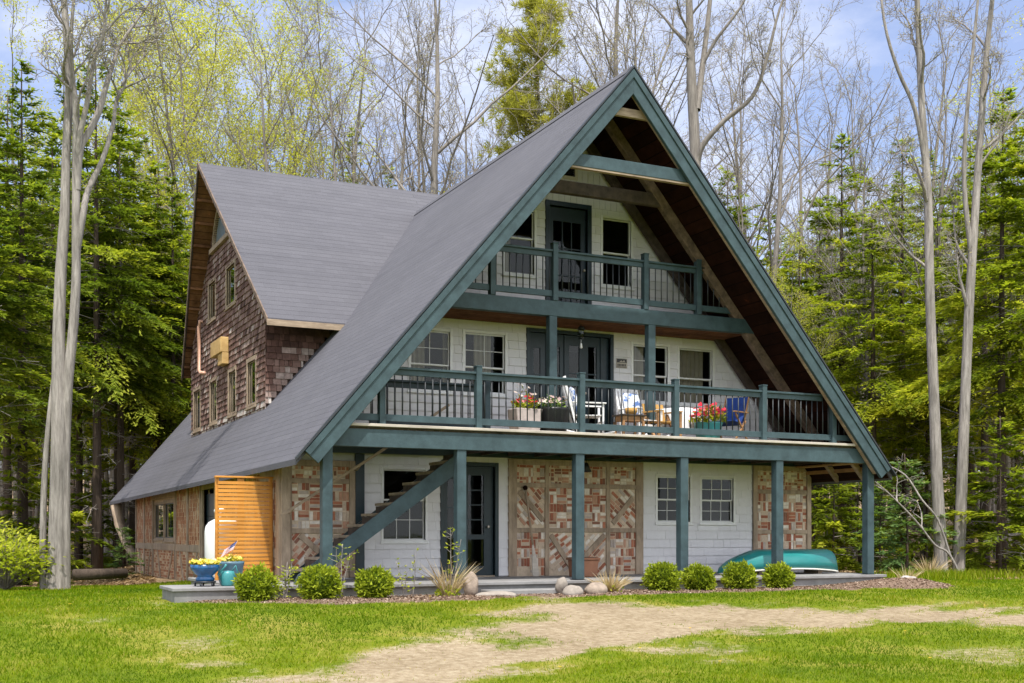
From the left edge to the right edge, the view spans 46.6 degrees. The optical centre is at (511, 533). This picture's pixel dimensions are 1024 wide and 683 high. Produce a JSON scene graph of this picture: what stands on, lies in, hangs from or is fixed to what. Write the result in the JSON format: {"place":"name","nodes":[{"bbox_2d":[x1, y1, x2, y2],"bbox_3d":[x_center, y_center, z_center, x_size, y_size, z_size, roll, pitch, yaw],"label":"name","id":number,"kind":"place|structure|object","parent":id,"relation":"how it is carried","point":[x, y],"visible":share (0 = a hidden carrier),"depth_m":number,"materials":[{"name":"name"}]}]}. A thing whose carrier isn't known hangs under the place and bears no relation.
{"place":"outdoors","nodes":[
{"label":"outdoors","id":0,"kind":"place"},
{"bbox_2d":[0,478,1023,682],"bbox_3d":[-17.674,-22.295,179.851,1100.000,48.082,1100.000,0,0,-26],"label":"ground","id":1,"kind":"structure","parent":0,"point":[616,622],"depth_m":16.02,"materials":[{"name":"plant"}]},
{"bbox_2d":[0,532,64,589],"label":"leafy shrub","id":2,"kind":"object","parent":1,"relation":"on","point":[23,562],"visible":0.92,"depth_m":24.01,"materials":[{"name":"green plant"}]},
{"bbox_2d":[0,152,89,522],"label":"hemlock tree","id":3,"kind":"object","parent":1,"relation":"on","point":[5,310],"visible":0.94,"depth_m":30.63,"materials":[{"name":"green plant"}]},
{"bbox_2d":[0,90,92,564],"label":"hemlock tree","id":4,"kind":"object","parent":1,"relation":"on","point":[7,450],"visible":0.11,"depth_m":43.89,"materials":[{"name":"green plant"}]},
{"bbox_2d":[0,421,94,584],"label":"hemlock sapling","id":5,"kind":"object","parent":1,"relation":"on","point":[36,489],"visible":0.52,"depth_m":32.64,"materials":[{"name":"green plant"}]},
{"bbox_2d":[0,0,99,529],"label":"leafing tree","id":6,"kind":"object","parent":1,"relation":"on","point":[28,145],"visible":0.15,"depth_m":54.37,"materials":[{"name":"green plant"}]},
{"bbox_2d":[0,57,119,585],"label":"hemlock tree","id":7,"kind":"object","parent":1,"relation":"on","point":[22,237],"visible":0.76,"depth_m":32.94,"materials":[{"name":"green plant"}]},
{"bbox_2d":[0,119,126,542],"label":"hemlock tree","id":8,"kind":"object","parent":1,"relation":"on","point":[87,337],"visible":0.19,"depth_m":42.85,"materials":[{"name":"green plant"}]},
{"bbox_2d":[28,424,114,580],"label":"hemlock sapling","id":9,"kind":"object","parent":1,"relation":"on","point":[78,513],"visible":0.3,"depth_m":42.39,"materials":[{"name":"green plant"}]},
{"bbox_2d":[10,75,141,530],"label":"hemlock tree","id":10,"kind":"object","parent":1,"relation":"on","point":[57,81],"visible":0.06,"depth_m":49.59,"materials":[{"name":"green plant"}]},
{"bbox_2d":[11,193,144,566],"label":"hemlock tree","id":11,"kind":"object","parent":1,"relation":"on","point":[78,489],"visible":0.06,"depth_m":45.88,"materials":[{"name":"green plant"}]},
{"bbox_2d":[70,441,134,568],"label":"hemlock sapling","id":12,"kind":"object","parent":1,"relation":"on","point":[108,558],"visible":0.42,"depth_m":45.74,"materials":[{"name":"green plant"}]},
{"bbox_2d":[25,40,182,568],"bbox_3d":[-14.724,-7.948,41.999,7.079,19.449,6.794,0,0,-43],"label":"hemlock tree","id":13,"kind":"object","parent":1,"relation":"on","point":[110,308],"visible":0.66,"depth_m":42.37,"materials":[{"name":"green plant"}]},
{"bbox_2d":[17,152,190,567],"bbox_3d":[-14.313,-6.357,43.577,6.077,15.731,6.332,0,0,38],"label":"hemlock tree","id":14,"kind":"object","parent":1,"relation":"on","point":[149,415],"visible":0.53,"depth_m":43.87,"materials":[{"name":"green plant"}]},
{"bbox_2d":[11,14,205,496],"bbox_3d":[-20.877,-14.153,65.208,13.543,30.555,14.966,0,0,25],"label":"leafing tree","id":15,"kind":"object","parent":1,"relation":"on","point":[99,131],"visible":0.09,"depth_m":64.99,"materials":[{"name":"green plant"}]},
{"bbox_2d":[39,86,187,562],"bbox_3d":[-14.902,-8.032,45.846,7.400,19.094,5.757,0,0,-11],"label":"hemlock tree","id":16,"kind":"object","parent":1,"relation":"on","point":[124,131],"visible":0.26,"depth_m":45.88,"materials":[{"name":"green plant"}]},
{"bbox_2d":[26,0,222,589],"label":"maple tree","id":17,"kind":"object","parent":1,"relation":"on","point":[58,419],"visible":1,"depth_m":24.42,"materials":[{"name":"grey plant"}]},
{"bbox_2d":[65,144,191,562],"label":"hemlock tree","id":18,"kind":"object","parent":1,"relation":"on","point":[132,462],"visible":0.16,"depth_m":46.70,"materials":[{"name":"green plant"}]},
{"bbox_2d":[83,155,191,537],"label":"hemlock tree","id":19,"kind":"object","parent":1,"relation":"on","point":[159,225],"visible":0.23,"depth_m":47.49,"materials":[{"name":"green plant"}]},
{"bbox_2d":[2,0,280,338],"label":"leafing tree","id":20,"kind":"object","parent":1,"relation":"on","point":[77,73],"visible":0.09,"depth_m":61.29,"materials":[{"name":"green plant"}]},
{"bbox_2d":[101,176,191,502],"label":"hemlock tree","id":21,"kind":"object","parent":1,"relation":"on","point":[173,245],"visible":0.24,"depth_m":46.64,"materials":[{"name":"green plant"}]},
{"bbox_2d":[38,0,290,335],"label":"leafing tree","id":22,"kind":"object","parent":1,"relation":"on","point":[189,62],"visible":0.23,"depth_m":60.13,"materials":[{"name":"green plant"}]},
{"bbox_2d":[41,0,338,396],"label":"leafing tree","id":23,"kind":"object","parent":1,"relation":"on","point":[143,115],"visible":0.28,"depth_m":52.99,"materials":[{"name":"green plant"}]},
{"bbox_2d":[84,9,300,348],"bbox_3d":[-14.956,-12.791,60.503,13.897,28.373,12.576,0,0,-26],"label":"leafing tree","id":24,"kind":"object","parent":1,"relation":"on","point":[214,138],"visible":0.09,"depth_m":60.42,"materials":[{"name":"green plant"}]},
{"bbox_2d":[56,0,329,279],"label":"leafing tree","id":25,"kind":"object","parent":1,"relation":"on","point":[183,98],"visible":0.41,"depth_m":53.64,"materials":[{"name":"green plant"}]},
{"bbox_2d":[123,0,339,243],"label":"leafing tree","id":26,"kind":"object","parent":1,"relation":"on","point":[243,72],"visible":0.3,"depth_m":59.61,"materials":[{"name":"green plant"}]},
{"bbox_2d":[142,26,350,278],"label":"leafing tree","id":27,"kind":"object","parent":1,"relation":"on","point":[299,158],"visible":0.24,"depth_m":54.40,"materials":[{"name":"green plant"}]},
{"bbox_2d":[230,561,281,601],"bbox_3d":[-4.134,0.812,19.081,0.787,0.774,0.782,0,0,12],"label":"boxwood bush","id":28,"kind":"object","parent":1,"relation":"on","point":[254,583],"visible":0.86,"depth_m":18.89,"materials":[{"name":"green plant"}]},
{"bbox_2d":[192,0,347,178],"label":"bare tree","id":29,"kind":"object","parent":1,"relation":"on","point":[309,123],"visible":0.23,"depth_m":59.39,"materials":[{"name":"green plant"}]},
{"bbox_2d":[148,0,394,184],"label":"leafing tree","id":30,"kind":"object","parent":1,"relation":"on","point":[309,109],"visible":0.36,"depth_m":54.19,"materials":[{"name":"green plant"}]},
{"bbox_2d":[175,0,371,205],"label":"bare tree","id":31,"kind":"object","parent":1,"relation":"on","point":[265,141],"visible":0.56,"depth_m":51.67,"materials":[{"name":"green plant"}]},
{"bbox_2d":[293,563,345,599],"bbox_3d":[-3.168,0.822,19.586,0.832,0.731,0.850,0,0,-26],"label":"boxwood bush","id":32,"kind":"object","parent":1,"relation":"on","point":[319,581],"visible":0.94,"depth_m":19.38,"materials":[{"name":"green plant"}]},
{"bbox_2d":[204,0,454,189],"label":"bare tree","id":33,"kind":"object","parent":1,"relation":"on","point":[356,143],"visible":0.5,"depth_m":54.61,"materials":[{"name":"grey plant"}]},
{"bbox_2d":[252,0,440,192],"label":"bare tree","id":34,"kind":"object","parent":1,"relation":"on","point":[340,106],"visible":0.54,"depth_m":50.65,"materials":[{"name":"grey plant"}]},
{"bbox_2d":[353,564,395,598],"bbox_3d":[-2.302,0.836,19.995,0.774,0.693,0.774,0,0,-26],"label":"boxwood bush","id":35,"kind":"object","parent":1,"relation":"on","point":[372,581],"visible":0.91,"depth_m":19.80,"materials":[{"name":"green plant"}]},
{"bbox_2d":[313,1,468,191],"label":"bare tree","id":36,"kind":"object","parent":1,"relation":"on","point":[401,178],"visible":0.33,"depth_m":59.70,"materials":[{"name":"grey plant"}]},
{"bbox_2d":[336,0,481,192],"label":"bare tree","id":37,"kind":"object","parent":1,"relation":"on","point":[420,122],"visible":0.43,"depth_m":53.02,"materials":[{"name":"grey plant"}]},
{"bbox_2d":[349,0,522,188],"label":"bare tree","id":38,"kind":"object","parent":1,"relation":"on","point":[466,174],"visible":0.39,"depth_m":50.98,"materials":[{"name":"grey plant"}]},
{"bbox_2d":[364,0,514,193],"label":"bare tree","id":39,"kind":"object","parent":1,"relation":"on","point":[417,122],"visible":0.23,"depth_m":69.96,"materials":[{"name":"grey plant"}]},
{"bbox_2d":[288,0,595,194],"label":"bare tree","id":40,"kind":"object","parent":1,"relation":"on","point":[433,173],"visible":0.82,"depth_m":45.09,"materials":[{"name":"grey plant"}]},
{"bbox_2d":[415,558,480,595],"bbox_3d":[-1.144,0.700,20.574,1.210,0.854,1.409,0,0,10],"label":"dry shrub","id":41,"kind":"object","parent":1,"relation":"on","point":[456,587],"visible":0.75,"depth_m":20.48,"materials":[{"name":"beige plant"}]},
{"bbox_2d":[110,65,896,602],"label":"house","id":42,"kind":"structure","parent":1,"relation":"on","point":[360,363],"depth_m":24.90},
{"bbox_2d":[214,476,272,579],"bbox_3d":[-5.088,-0.113,22.560,1.100,1.965,0.150,0,0,-26],"label":"slatted screen","id":43,"kind":"object","parent":42,"relation":"on","point":[241,524],"visible":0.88,"depth_m":22.54,"materials":[{"name":"orange wood"}]},
{"bbox_2d":[380,467,428,543],"bbox_3d":[-2.135,-0.562,23.433,1.010,1.505,0.160,0,0,-26],"label":"window","id":44,"kind":"structure","parent":42,"relation":"in","point":[424,514],"depth_m":23.46,"materials":[{"name":"white paint"}]},
{"bbox_2d":[407,328,452,394],"bbox_3d":[-1.659,-3.447,23.712,0.990,1.315,0.250,0,0,-26],"label":"window","id":45,"kind":"structure","parent":42,"relation":"in","point":[416,359],"depth_m":23.75,"materials":[{"name":"white paint"}]},
{"bbox_2d":[440,462,498,577],"bbox_3d":[-0.881,-0.290,24.056,1.280,2.320,0.165,0,0,-26],"label":"door","id":46,"kind":"structure","parent":42,"relation":"in","point":[486,470],"depth_m":24.23,"materials":[{"name":"teal paint"}]},
{"bbox_2d":[462,329,508,397],"bbox_3d":[-0.582,-3.457,24.230,1.040,1.335,0.250,0,0,-26],"label":"window","id":47,"kind":"structure","parent":42,"relation":"in","point":[482,340],"depth_m":24.29,"materials":[{"name":"white paint"}]},
{"bbox_2d":[507,384,540,429],"bbox_3d":[0.234,-2.412,22.947,0.625,1.002,0.615,0,0,-26],"label":"flower box","id":48,"kind":"object","parent":42,"relation":"on","point":[524,412],"visible":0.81,"depth_m":22.82,"materials":[{"name":"wood"}]},
{"bbox_2d":[545,199,591,303],"bbox_3d":[1.165,-5.800,25.040,1.100,2.340,0.165,0,0,-26],"label":"door","id":49,"kind":"structure","parent":42,"relation":"in","point":[552,213],"depth_m":25.10,"materials":[{"name":"teal paint"}]},
{"bbox_2d":[526,327,613,433],"bbox_3d":[1.210,-3.090,25.062,2.080,2.360,0.165,0,0,-26],"label":"door","id":50,"kind":"structure","parent":42,"relation":"in","point":[534,340],"depth_m":25.18,"materials":[{"name":"teal paint"}]},
{"bbox_2d":[600,215,634,290],"bbox_3d":[2.235,-6.027,25.536,0.850,1.555,0.160,0,0,-26],"label":"window","id":51,"kind":"structure","parent":42,"relation":"in","point":[603,217],"depth_m":25.57,"materials":[{"name":"glass"}]},
{"bbox_2d":[631,342,670,405],"bbox_3d":[2.983,-3.482,25.943,1.030,1.345,0.243,0,0,-26],"label":"window","id":52,"kind":"structure","parent":42,"relation":"in","point":[636,350],"depth_m":25.97,"materials":[{"name":"white paint"}]},
{"bbox_2d":[677,345,714,407],"bbox_3d":[4.054,-3.482,26.462,1.030,1.345,0.250,0,0,-26],"label":"window","id":53,"kind":"structure","parent":42,"relation":"in","point":[690,360],"depth_m":26.55,"materials":[{"name":"white paint"}]},
{"bbox_2d":[688,402,727,437],"bbox_3d":[4.036,-2.319,24.349,0.822,0.816,0.842,0,0,-26],"label":"turquoise flower pot","id":54,"kind":"object","parent":42,"relation":"on","point":[705,419],"visible":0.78,"depth_m":24.18,"materials":[{"name":"teal plastic"}]},
{"bbox_2d":[700,476,736,524],"bbox_3d":[4.596,-0.747,26.673,1.000,1.105,0.160,0,0,-26],"label":"window","id":55,"kind":"structure","parent":42,"relation":"in","point":[732,511],"depth_m":26.73,"materials":[{"name":"white paint"}]},
{"bbox_2d":[717,549,838,574],"bbox_3d":[5.814,0.596,25.849,3.245,0.531,0.927,0,0,-26],"label":"canoe","id":56,"kind":"object","parent":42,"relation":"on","point":[809,559],"visible":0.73,"depth_m":25.58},
{"bbox_2d":[438,0,597,192],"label":"white pine tree","id":57,"kind":"object","parent":1,"relation":"on","point":[514,100],"visible":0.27,"depth_m":51.14,"materials":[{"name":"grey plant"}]},
{"bbox_2d":[13,561,1023,586],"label":"leaf litter","id":58,"kind":"object","parent":1,"relation":"on","point":[139,579],"visible":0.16,"depth_m":36.47,"materials":[{"name":"brown plant"}]},
{"bbox_2d":[188,577,953,604],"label":"mulch chips","id":59,"kind":"object","parent":1,"relation":"on","point":[460,596],"visible":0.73,"depth_m":21.17,"materials":[{"name":"brown plant"}]},
{"bbox_2d":[478,0,753,239],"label":"bare tree","id":60,"kind":"object","parent":1,"relation":"on","point":[616,41],"visible":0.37,"depth_m":47.22,"materials":[{"name":"grey plant"}]},
{"bbox_2d":[521,0,731,180],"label":"bare tree","id":61,"kind":"object","parent":1,"relation":"on","point":[630,35],"visible":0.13,"depth_m":49.99,"materials":[{"name":"grey plant"}]},
{"bbox_2d":[545,0,761,209],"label":"bare tree","id":62,"kind":"object","parent":1,"relation":"on","point":[674,80],"visible":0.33,"depth_m":50.99,"materials":[{"name":"grey plant"}]},
{"bbox_2d":[639,561,682,590],"bbox_3d":[2.825,0.845,22.425,0.884,0.723,0.813,0,0,-26],"label":"boxwood bush","id":63,"kind":"object","parent":1,"relation":"on","point":[663,575],"visible":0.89,"depth_m":22.25,"materials":[{"name":"green plant"}]},
{"bbox_2d":[545,0,778,204],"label":"bare tree","id":64,"kind":"object","parent":1,"relation":"on","point":[642,66],"visible":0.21,"depth_m":64.50,"materials":[{"name":"grey plant"}]},
{"bbox_2d":[680,562,716,590],"bbox_3d":[3.574,0.845,22.843,0.714,0.685,0.745,0,0,-26],"label":"boxwood bush","id":65,"kind":"object","parent":1,"relation":"on","point":[696,577],"visible":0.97,"depth_m":22.66,"materials":[{"name":"green plant"}]},
{"bbox_2d":[635,0,785,167],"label":"forked tree","id":66,"kind":"object","parent":1,"relation":"on","point":[694,93],"visible":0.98,"depth_m":39.85,"materials":[{"name":"grey plant"}]},
{"bbox_2d":[720,558,758,588],"bbox_3d":[4.441,0.827,23.244,0.752,0.727,0.802,0,0,16],"label":"boxwood bush","id":67,"kind":"object","parent":1,"relation":"on","point":[742,575],"visible":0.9,"depth_m":23.08,"materials":[{"name":"green plant"}]},
{"bbox_2d":[683,0,830,279],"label":"bare tree","id":68,"kind":"object","parent":1,"relation":"on","point":[731,110],"visible":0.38,"depth_m":61.72,"materials":[{"name":"grey plant"}]},
{"bbox_2d":[678,0,839,297],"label":"bare tree","id":69,"kind":"object","parent":1,"relation":"on","point":[755,230],"visible":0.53,"depth_m":57.52,"materials":[{"name":"grey plant"}]},
{"bbox_2d":[760,561,796,587],"bbox_3d":[5.308,0.854,23.641,0.720,0.676,0.738,0,0,-6],"label":"boxwood bush","id":70,"kind":"object","parent":1,"relation":"on","point":[775,575],"visible":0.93,"depth_m":23.47,"materials":[{"name":"green plant"}]},
{"bbox_2d":[754,212,858,377],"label":"leafing tree","id":71,"kind":"object","parent":1,"relation":"on","point":[794,244],"visible":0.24,"depth_m":43.50,"materials":[{"name":"green plant"}]},
{"bbox_2d":[716,3,917,344],"bbox_3d":[13.260,-11.722,52.326,7.911,26.386,9.497,0,0,6],"label":"bare tree","id":72,"kind":"object","parent":1,"relation":"on","point":[800,205],"visible":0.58,"depth_m":53.67,"materials":[{"name":"grey plant"}]},
{"bbox_2d":[700,0,935,284],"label":"bare tree","id":73,"kind":"object","parent":1,"relation":"on","point":[777,236],"visible":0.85,"depth_m":46.83,"materials":[{"name":"grey plant"}]},
{"bbox_2d":[712,37,934,547],"bbox_3d":[16.260,-11.918,60.192,10.219,26.353,8.288,0,0,32],"label":"bare tree","id":74,"kind":"object","parent":1,"relation":"on","point":[833,122],"visible":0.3,"depth_m":59.50,"materials":[{"name":"grey plant"}]},
{"bbox_2d":[777,230,886,486],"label":"hemlock tree","id":75,"kind":"object","parent":1,"relation":"on","point":[813,298],"visible":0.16,"depth_m":45.84,"materials":[{"name":"green plant"}]},
{"bbox_2d":[792,195,882,548],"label":"hemlock tree","id":76,"kind":"object","parent":1,"relation":"on","point":[818,270],"visible":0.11,"depth_m":53.81,"materials":[{"name":"green plant"}]},
{"bbox_2d":[811,485,877,568],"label":"hemlock sapling","id":77,"kind":"object","parent":1,"relation":"on","point":[822,517],"visible":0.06,"depth_m":39.96,"materials":[{"name":"green plant"}]},
{"bbox_2d":[781,128,914,550],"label":"hemlock tree","id":78,"kind":"object","parent":1,"relation":"on","point":[845,224],"visible":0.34,"depth_m":46.92,"materials":[{"name":"green plant"}]},
{"bbox_2d":[811,483,887,572],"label":"hemlock sapling","id":79,"kind":"object","parent":1,"relation":"on","point":[833,525],"visible":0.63,"depth_m":32.98,"materials":[{"name":"green plant"}]},
{"bbox_2d":[782,60,929,429],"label":"bare tree","id":80,"kind":"object","parent":1,"relation":"on","point":[863,269],"visible":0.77,"depth_m":43.30,"materials":[{"name":"grey plant"}]},
{"bbox_2d":[811,426,910,569],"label":"hemlock sapling","id":81,"kind":"object","parent":1,"relation":"on","point":[854,502],"visible":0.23,"depth_m":37.72,"materials":[{"name":"green plant"}]},
{"bbox_2d":[784,19,971,507],"bbox_3d":[16.547,-10.942,53.477,9.953,24.850,8.400,0,0,-33],"label":"bare tree","id":82,"kind":"object","parent":1,"relation":"on","point":[854,167],"visible":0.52,"depth_m":53.36,"materials":[{"name":"grey plant"}]},
{"bbox_2d":[808,200,955,564],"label":"hemlock tree","id":83,"kind":"object","parent":1,"relation":"on","point":[874,401],"visible":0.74,"depth_m":41.89,"materials":[{"name":"green plant"}]},
{"bbox_2d":[850,478,917,573],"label":"spruce sapling","id":84,"kind":"object","parent":1,"relation":"on","point":[876,524],"visible":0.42,"depth_m":33.42,"materials":[{"name":"green plant"}]},
{"bbox_2d":[855,0,954,569],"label":"pale tree","id":85,"kind":"object","parent":1,"relation":"on","point":[938,505],"visible":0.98,"depth_m":30.89,"materials":[{"name":"grey plant"}]},
{"bbox_2d":[787,0,1022,494],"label":"bare tree","id":86,"kind":"object","parent":1,"relation":"on","point":[942,116],"visible":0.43,"depth_m":60.60,"materials":[{"name":"grey plant"}]},
{"bbox_2d":[837,136,974,561],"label":"hemlock tree","id":87,"kind":"object","parent":1,"relation":"on","point":[891,456],"visible":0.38,"depth_m":43.75,"materials":[{"name":"green plant"}]},
{"bbox_2d":[857,453,958,570],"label":"leaning dead tree","id":88,"kind":"object","parent":1,"relation":"on","point":[947,551],"visible":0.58,"depth_m":29.97,"materials":[{"name":"grey plant"}]},
{"bbox_2d":[856,389,976,567],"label":"hemlock sapling","id":89,"kind":"object","parent":1,"relation":"on","point":[914,546],"visible":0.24,"depth_m":41.84,"materials":[{"name":"green plant"}]},
{"bbox_2d":[874,454,959,573],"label":"spruce sapling","id":90,"kind":"object","parent":1,"relation":"on","point":[895,563],"visible":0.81,"depth_m":31.35,"materials":[{"name":"green plant"}]},
{"bbox_2d":[813,0,1022,565],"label":"bare tree","id":91,"kind":"object","parent":1,"relation":"on","point":[937,240],"visible":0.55,"depth_m":41.11,"materials":[{"name":"grey plant"}]},
{"bbox_2d":[850,149,992,561],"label":"hemlock tree","id":92,"kind":"object","parent":1,"relation":"on","point":[923,338],"visible":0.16,"depth_m":48.87,"materials":[{"name":"green plant"}]},
{"bbox_2d":[850,566,1023,581],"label":"tall grass","id":93,"kind":"structure","parent":1,"relation":"on","point":[946,574],"depth_m":28.74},
{"bbox_2d":[860,171,1023,562],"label":"hemlock tree","id":94,"kind":"object","parent":1,"relation":"on","point":[922,345],"visible":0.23,"depth_m":40.97,"materials":[{"name":"green plant"}]},
{"bbox_2d":[868,148,1023,569],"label":"hemlock tree","id":95,"kind":"object","parent":1,"relation":"on","point":[984,437],"visible":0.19,"depth_m":38.92,"materials":[{"name":"green plant"}]},
{"bbox_2d":[876,6,1023,523],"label":"leafing tree","id":96,"kind":"object","parent":1,"relation":"on","point":[1005,138],"visible":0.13,"depth_m":50.30,"materials":[{"name":"green plant"}]},
{"bbox_2d":[884,84,1023,572],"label":"hemlock tree","id":97,"kind":"object","parent":1,"relation":"on","point":[947,371],"visible":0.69,"depth_m":33.91,"materials":[{"name":"green plant"}]},
{"bbox_2d":[906,0,1023,508],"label":"bare tree","id":98,"kind":"object","parent":1,"relation":"on","point":[990,100],"visible":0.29,"depth_m":61.84,"materials":[{"name":"grey plant"}]},
{"bbox_2d":[915,129,1023,553],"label":"hemlock tree","id":99,"kind":"object","parent":1,"relation":"on","point":[970,469],"visible":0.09,"depth_m":53.91,"materials":[{"name":"green plant"}]},
{"bbox_2d":[922,428,1022,572],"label":"hemlock sapling","id":100,"kind":"object","parent":1,"relation":"on","point":[976,564],"visible":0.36,"depth_m":35.60,"materials":[{"name":"green plant"}]},
{"bbox_2d":[934,0,1023,571],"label":"pale tree","id":101,"kind":"object","parent":1,"relation":"on","point":[971,228],"visible":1,"depth_m":31.40,"materials":[{"name":"grey plant"}]},
{"bbox_2d":[939,97,1023,508],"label":"hemlock tree","id":102,"kind":"object","parent":1,"relation":"on","point":[1013,282],"visible":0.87,"depth_m":33.09,"materials":[{"name":"green plant"}]},
{"bbox_2d":[942,147,1023,564],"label":"hemlock tree","id":103,"kind":"object","parent":1,"relation":"on","point":[992,346],"visible":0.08,"depth_m":41.94,"materials":[{"name":"green plant"}]},
{"bbox_2d":[945,416,1023,574],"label":"hemlock sapling","id":104,"kind":"object","parent":1,"relation":"on","point":[1012,564],"visible":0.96,"depth_m":30.93,"materials":[{"name":"green plant"}]},
{"bbox_2d":[0,577,1023,682],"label":"lawn grass","id":105,"kind":"structure","parent":0,"point":[153,588],"depth_m":15.77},
{"bbox_2d":[0,0,1023,474],"label":"sky","id":106,"kind":"structure","parent":0,"point":[866,15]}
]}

